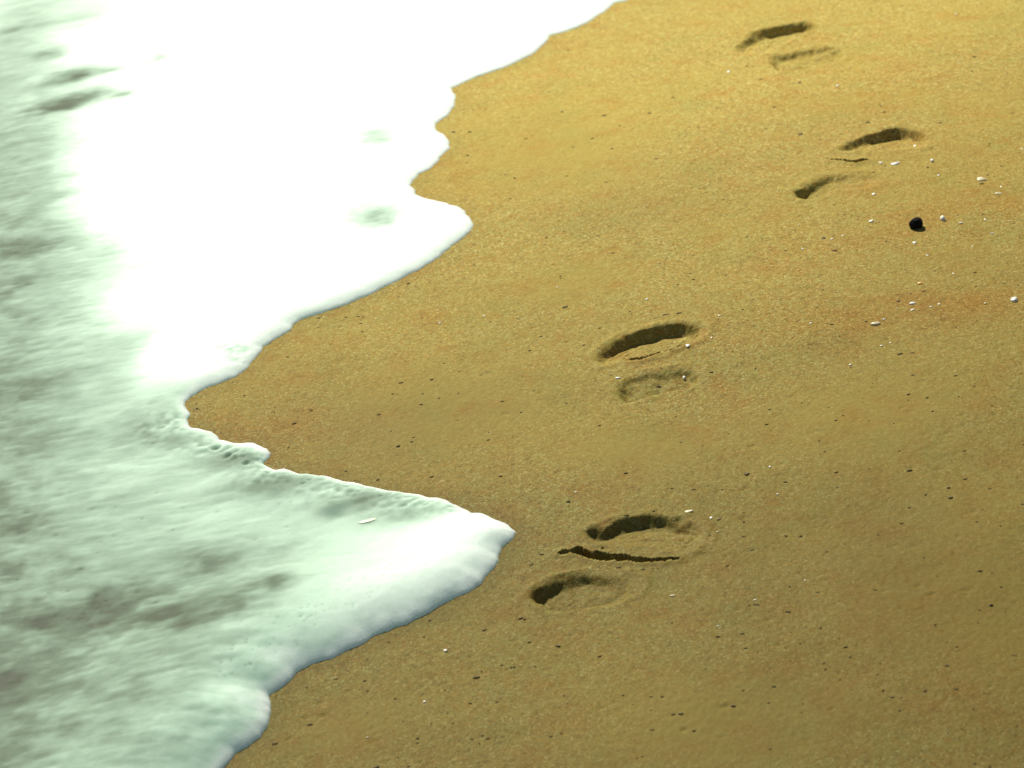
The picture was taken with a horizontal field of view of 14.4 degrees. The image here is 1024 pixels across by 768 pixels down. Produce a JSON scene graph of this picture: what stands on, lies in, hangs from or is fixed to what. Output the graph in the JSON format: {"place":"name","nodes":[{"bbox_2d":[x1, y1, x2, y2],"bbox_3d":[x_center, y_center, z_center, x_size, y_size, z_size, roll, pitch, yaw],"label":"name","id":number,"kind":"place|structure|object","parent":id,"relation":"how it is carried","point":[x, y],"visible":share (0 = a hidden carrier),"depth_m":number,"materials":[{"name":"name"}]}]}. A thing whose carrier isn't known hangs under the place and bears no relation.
{"place":"outdoors","nodes":[
{"label":"outdoors","id":0,"kind":"place"},
{"bbox_2d":[185,0,1023,767],"bbox_3d":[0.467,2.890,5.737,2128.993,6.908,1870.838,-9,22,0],"label":"sand","id":1,"kind":"structure","parent":0,"point":[877,548],"depth_m":3.74,"materials":[{"name":"brown sand"}]},
{"bbox_2d":[0,0,626,767],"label":"foam","id":2,"kind":"object","parent":1,"relation":"on","point":[196,196],"visible":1,"depth_m":4.05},
{"bbox_2d":[359,518,375,522],"bbox_3d":[-0.128,0.121,3.596,0.018,0.001,0.006,-14,21,-13],"label":"fragment","id":3,"kind":"object","parent":2,"relation":"on","point":[368,520],"visible":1,"depth_m":3.60,"materials":[{"name":"white"}]},
{"bbox_2d":[196,4,1023,767],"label":"grit","id":4,"kind":"object","parent":1,"relation":"on","point":[672,488],"visible":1,"depth_m":3.55,"materials":[{"name":"stone"}]},
{"bbox_2d":[526,513,707,611],"bbox_3d":[0.086,0.157,3.483,0.108,0.025,0.179,11,29,40],"label":"footprint","id":5,"kind":"object","parent":1,"relation":"on","point":[580,592],"visible":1,"depth_m":3.49},
{"bbox_2d":[594,321,705,402],"bbox_3d":[0.134,-0.018,3.808,0.110,0.019,0.158,-9,22,0],"label":"footprint","id":6,"kind":"object","parent":1,"relation":"on","point":[654,340],"visible":1,"depth_m":3.83},
{"bbox_2d":[733,21,846,71],"bbox_3d":[0.315,-0.381,4.621,0.121,0.021,0.212,-9,22,0],"label":"footprint","id":7,"kind":"object","parent":1,"relation":"on","point":[760,41],"visible":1,"depth_m":4.62},
{"bbox_2d":[792,127,932,199],"bbox_3d":[0.363,-0.226,4.202,0.088,0.015,0.222,6,26,32],"label":"footprint","id":8,"kind":"object","parent":1,"relation":"on","point":[899,138],"visible":1,"depth_m":4.23},
{"bbox_2d":[909,217,922,228],"bbox_3d":[0.402,-0.160,4.021,0.015,0.011,0.013,-26,32,-18],"label":"pebble","id":9,"kind":"object","parent":1,"relation":"on","point":[916,223],"visible":1,"depth_m":4.02,"materials":[{"name":"black stone"}]},
{"bbox_2d":[977,177,986,180],"bbox_3d":[0.479,-0.209,4.126,0.010,0.003,0.011,-7,24,-5],"label":"shell fragment","id":10,"kind":"object","parent":1,"relation":"on","point":[981,179],"visible":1,"depth_m":4.12,"materials":[{"name":"white"}]}
]}

